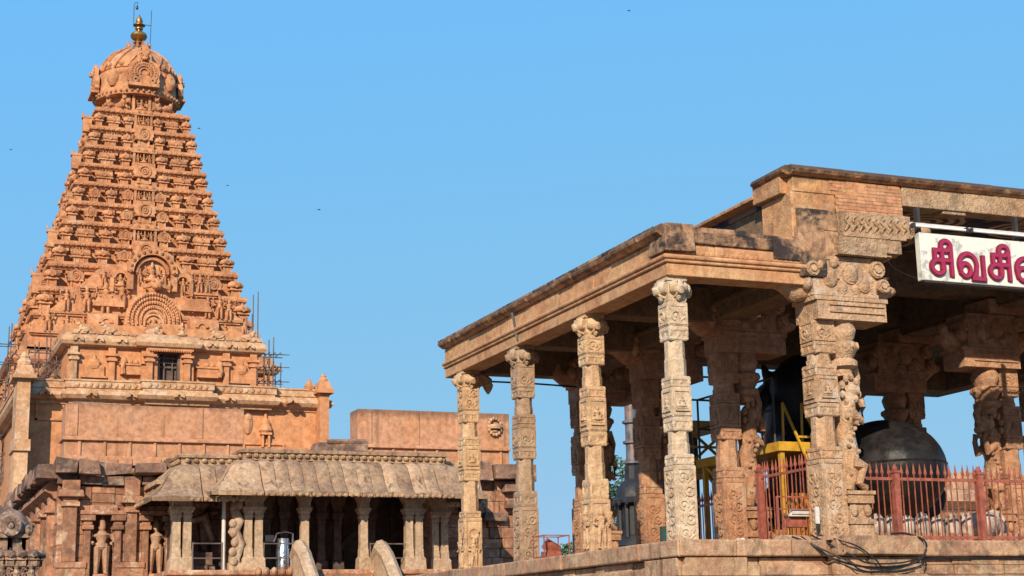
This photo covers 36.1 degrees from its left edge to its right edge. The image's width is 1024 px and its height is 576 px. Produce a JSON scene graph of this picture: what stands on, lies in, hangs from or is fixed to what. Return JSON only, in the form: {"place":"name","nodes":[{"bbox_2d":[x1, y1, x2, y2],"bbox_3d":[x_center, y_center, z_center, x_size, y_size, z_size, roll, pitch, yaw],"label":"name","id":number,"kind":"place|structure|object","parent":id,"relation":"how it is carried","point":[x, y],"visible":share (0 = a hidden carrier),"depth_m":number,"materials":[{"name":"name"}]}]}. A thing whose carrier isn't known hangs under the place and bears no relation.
{"place":"outdoors","nodes":[
{"label":"outdoors","id":0,"kind":"place"},
{"bbox_2d":[0,2,281,490],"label":"temple tower","id":1,"kind":"structure","parent":0,"point":[134,236],"depth_m":135.61,"materials":[{"name":"stone"}]},
{"bbox_2d":[0,321,334,504],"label":"temple wall","id":2,"kind":"structure","parent":0,"point":[163,365],"depth_m":111.28,"materials":[{"name":"stone"}]},
{"bbox_2d":[0,323,20,483],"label":"scaffold","id":3,"kind":"object","parent":2,"relation":"on","point":[7,380],"visible":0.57,"depth_m":122.80,"materials":[{"name":"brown metal"}]},
{"bbox_2d":[29,334,61,378],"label":"scaffold","id":4,"kind":"object","parent":2,"relation":"on","point":[56,364],"visible":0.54,"depth_m":113.41,"materials":[{"name":"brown metal"}]},
{"bbox_2d":[157,352,179,380],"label":"window","id":5,"kind":"structure","parent":2,"relation":"in","point":[168,369],"depth_m":112.65,"materials":[{"name":"brown wood"}]},
{"bbox_2d":[246,292,288,387],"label":"scaffold","id":6,"kind":"object","parent":2,"relation":"on","point":[269,370],"visible":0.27,"depth_m":128.03,"materials":[{"name":"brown metal"}]},
{"bbox_2d":[0,0,1023,555],"label":"sky","id":7,"kind":"structure","parent":0,"point":[458,159],"materials":[{"name":"blue"}]},
{"bbox_2d":[774,535,812,539],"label":"stone slab","id":8,"kind":"structure","parent":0,"point":[790,537],"depth_m":25.13,"materials":[{"name":"brown stone"}]},
{"bbox_2d":[938,471,990,518],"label":"cloister building","id":9,"kind":"structure","parent":0,"point":[960,497],"depth_m":62.80,"materials":[{"name":"stone"}]},
{"label":"ground","id":10,"kind":"structure","parent":0,"visible":0},
{"bbox_2d":[0,500,45,575],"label":"shrine","id":11,"kind":"object","parent":10,"relation":"on","point":[16,532],"visible":1,"depth_m":51.35,"materials":[{"name":"stone"}]},
{"bbox_2d":[0,401,536,575],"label":"pillared hall","id":12,"kind":"structure","parent":10,"relation":"on","point":[76,491],"depth_m":73.85,"materials":[{"name":"red stone"}]},
{"bbox_2d":[90,517,113,575],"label":"niche statue","id":13,"kind":"object","parent":12,"relation":"on","point":[102,535],"visible":1,"depth_m":71.44,"materials":[{"name":"stone"}]},
{"bbox_2d":[140,518,165,575],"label":"niche statue","id":14,"kind":"object","parent":12,"relation":"on","point":[155,538],"visible":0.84,"depth_m":72.34,"materials":[{"name":"stone"}]},
{"bbox_2d":[289,539,318,575],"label":"stair balustrade","id":15,"kind":"object","parent":10,"relation":"on","point":[302,562],"visible":1,"depth_m":69.34,"materials":[{"name":"stone"}]},
{"bbox_2d":[134,448,490,575],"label":"eaved porch","id":16,"kind":"object","parent":10,"relation":"on","point":[338,512],"visible":0.81,"depth_m":72.73,"materials":[{"name":"grey stone"}]},
{"bbox_2d":[181,489,220,569],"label":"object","id":17,"kind":"object","parent":16,"relation":"on","point":[200,518],"visible":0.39,"depth_m":71.71,"materials":[{"name":"stone"}]},
{"bbox_2d":[192,542,222,569],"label":"railing","id":18,"kind":"object","parent":16,"relation":"on","point":[221,543],"visible":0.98,"depth_m":69.95,"materials":[{"name":"grey metal"}]},
{"bbox_2d":[221,501,225,569],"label":"support pole","id":19,"kind":"object","parent":16,"relation":"on","point":[223,525],"visible":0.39,"depth_m":70.44,"materials":[{"name":"white metal"}]},
{"bbox_2d":[225,501,245,569],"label":"rearing lion carving","id":20,"kind":"object","parent":16,"relation":"on","point":[236,522],"visible":0.96,"depth_m":70.40,"materials":[{"name":"stone"}]},
{"bbox_2d":[263,542,293,558],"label":"railing","id":21,"kind":"object","parent":16,"relation":"on","point":[264,543],"visible":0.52,"depth_m":70.98,"materials":[{"name":"grey metal"}]},
{"bbox_2d":[273,531,293,569],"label":"water urn","id":22,"kind":"object","parent":16,"relation":"on","point":[282,550],"visible":0.78,"depth_m":72.15,"materials":[{"name":"silver metal"}]},
{"bbox_2d":[310,439,367,450],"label":"stone slab","id":23,"kind":"structure","parent":16,"relation":"on","point":[346,444],"depth_m":76.13,"materials":[{"name":"brown stone"}]},
{"bbox_2d":[370,543,407,558],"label":"railing","id":24,"kind":"object","parent":16,"relation":"on","point":[389,543],"visible":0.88,"depth_m":73.17,"materials":[{"name":"grey metal"}]},
{"bbox_2d":[318,574,372,575],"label":"stone stairs","id":25,"kind":"structure","parent":10,"relation":"on","point":[345,574],"depth_m":71.30,"materials":[{"name":"red stone"}]},
{"bbox_2d":[370,540,402,575],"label":"stair balustrade","id":26,"kind":"object","parent":10,"relation":"on","point":[383,560],"visible":1,"depth_m":70.78,"materials":[{"name":"stone"}]},
{"bbox_2d":[560,455,625,554],"bbox_3d":[3.845,10.823,61.159,3.301,8.443,3.859,-8,-14,28],"label":"leafy tree","id":27,"kind":"object","parent":10,"relation":"on","point":[564,551],"visible":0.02,"depth_m":60.95,"materials":[{"name":"green plant"}]},
{"bbox_2d":[611,404,638,546],"bbox_3d":[4.302,7.723,55.348,1.760,11.930,1.739,4,-13,-22],"label":"flag mast","id":28,"kind":"object","parent":10,"relation":"on","point":[623,502],"visible":0.43,"depth_m":55.06,"materials":[{"name":"metal"}]},
{"bbox_2d":[415,164,1023,575],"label":"columned pavilion","id":29,"kind":"structure","parent":10,"relation":"on","point":[649,322],"depth_m":28.12,"materials":[{"name":"stone"}]},
{"bbox_2d":[511,312,517,339],"bbox_3d":[0.053,0.755,30.980,0.134,0.557,0.040,-3,-13,9],"label":"iron cramp","id":30,"kind":"object","parent":29,"relation":"attached to","point":[513,320],"visible":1,"depth_m":30.97,"materials":[{"name":"grey metal"}]},
{"bbox_2d":[492,381,577,387],"bbox_3d":[0.127,2.103,34.590,2.748,0.158,0.061,1,-13,-11],"label":"cable","id":31,"kind":"object","parent":29,"relation":"attached to","point":[537,384],"visible":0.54,"depth_m":34.69,"materials":[{"name":"black rubber"}]},
{"bbox_2d":[533,535,569,557],"bbox_3d":[0.724,4.756,28.923,0.518,0.399,0.518,4,-13,-22],"label":"iron fence","id":32,"kind":"object","parent":29,"relation":"on","point":[550,547],"visible":0.77,"depth_m":28.85,"materials":[{"name":"red metal"}]},
{"bbox_2d":[659,526,666,541],"bbox_3d":[2.795,4.358,27.328,0.450,0.420,0.100,4,-13,-22],"label":"green board","id":33,"kind":"object","parent":29,"relation":"on","point":[663,535],"visible":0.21,"depth_m":27.24,"materials":[{"name":"paint"}]},
{"bbox_2d":[658,376,715,538],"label":"work deck","id":34,"kind":"structure","parent":29,"relation":"on","point":[693,438],"depth_m":33.03,"materials":[{"name":"yellow metal"}]},
{"bbox_2d":[697,491,713,538],"bbox_3d":[3.626,4.565,30.279,0.140,1.260,2.534,4,-13,-22],"label":"iron fence","id":35,"kind":"object","parent":29,"relation":"on","point":[702,505],"visible":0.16,"depth_m":30.11,"materials":[{"name":"grey metal"}]},
{"bbox_2d":[696,377,837,538],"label":"access platform","id":36,"kind":"structure","parent":29,"relation":"on","point":[769,453],"depth_m":29.88,"materials":[{"name":"yellow metal"}]},
{"bbox_2d":[754,453,809,538],"bbox_3d":[4.765,3.708,27.220,0.140,1.560,1.889,4,-13,-22],"label":"iron fence","id":37,"kind":"object","parent":29,"relation":"on","point":[760,472],"visible":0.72,"depth_m":27.65,"materials":[{"name":"red metal"}]},
{"bbox_2d":[775,496,810,537],"bbox_3d":[4.686,3.792,25.753,0.800,0.762,0.025,4,-13,-22],"label":"barrier frame","id":38,"kind":"object","parent":29,"relation":"on","point":[777,508],"visible":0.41,"depth_m":25.71,"materials":[{"name":"red paint"}]},
{"bbox_2d":[783,510,808,535],"bbox_3d":[4.694,3.907,25.904,0.420,0.484,0.284,4,-13,-22],"label":"floodlight","id":39,"kind":"object","parent":29,"relation":"attached to","point":[794,518],"visible":0.77,"depth_m":25.87,"materials":[{"name":"red paint"}]},
{"bbox_2d":[790,493,809,535],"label":"gate panel","id":40,"kind":"structure","parent":29,"relation":"on","point":[799,507],"depth_m":27.98,"materials":[{"name":"orange paint"}]},
{"bbox_2d":[814,507,819,523],"bbox_3d":[4.918,3.662,25.342,0.070,0.270,0.030,4,-13,-22],"label":"notice","id":41,"kind":"object","parent":29,"relation":"attached to","point":[817,517],"visible":1,"depth_m":25.33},
{"bbox_2d":[801,536,914,572],"bbox_3d":[5.520,4.194,24.805,1.866,0.606,0.362,1,-13,-8],"label":"cable","id":42,"kind":"object","parent":29,"relation":"attached to","point":[859,568],"visible":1,"depth_m":24.68,"materials":[{"name":"black rubber"}]},
{"bbox_2d":[792,532,927,568],"bbox_3d":[5.550,4.163,24.946,2.186,0.590,0.467,2,-13,-14],"label":"cable","id":43,"kind":"object","parent":29,"relation":"attached to","point":[863,566],"visible":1,"depth_m":24.84,"materials":[{"name":"black rubber"}]},
{"bbox_2d":[818,535,921,567],"bbox_3d":[5.723,4.190,25.075,1.513,0.552,0.640,4,-13,-22],"label":"cable","id":44,"kind":"object","parent":29,"relation":"hanging from","point":[870,554],"visible":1,"depth_m":24.75,"materials":[{"name":"black rubber"}]},
{"bbox_2d":[757,354,1019,539],"bbox_3d":[6.844,3.161,31.171,4.111,4.253,6.290,4,-13,-22],"label":"bull statue","id":45,"kind":"object","parent":29,"relation":"on","point":[890,443],"visible":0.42,"depth_m":28.84,"materials":[{"name":"black stone"}]},
{"bbox_2d":[885,258,917,278],"bbox_3d":[6.624,-0.391,26.907,0.666,0.462,0.027,2,-13,-13],"label":"cable","id":46,"kind":"object","parent":29,"relation":"hanging from","point":[899,271],"visible":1,"depth_m":26.87,"materials":[{"name":"black rubber"}]},
{"bbox_2d":[810,534,1023,564],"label":"cable","id":47,"kind":"object","parent":29,"relation":"attached to","point":[917,559],"visible":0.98,"depth_m":25.36,"materials":[{"name":"black rubber"}]},
{"bbox_2d":[863,462,1023,539],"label":"iron fence","id":48,"kind":"object","parent":29,"relation":"on","point":[895,478],"visible":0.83,"depth_m":26.94,"materials":[{"name":"red metal"}]},
{"bbox_2d":[913,207,1023,291],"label":"signboard","id":49,"kind":"object","parent":29,"relation":"attached to","point":[963,261],"visible":1,"depth_m":27.25,"materials":[{"name":"white paint"}]},
{"bbox_2d":[909,222,968,232],"bbox_3d":[7.384,-1.050,27.176,1.170,0.100,0.110,4,-13,-22],"label":"tube light","id":50,"kind":"object","parent":49,"relation":"attached to","point":[936,226],"visible":1,"depth_m":27.16,"materials":[{"name":"white plastic"}]},
{"bbox_2d":[968,227,1023,236],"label":"tube light","id":51,"kind":"object","parent":49,"relation":"attached to","point":[998,232],"visible":1,"depth_m":27.61,"materials":[{"name":"white plastic"}]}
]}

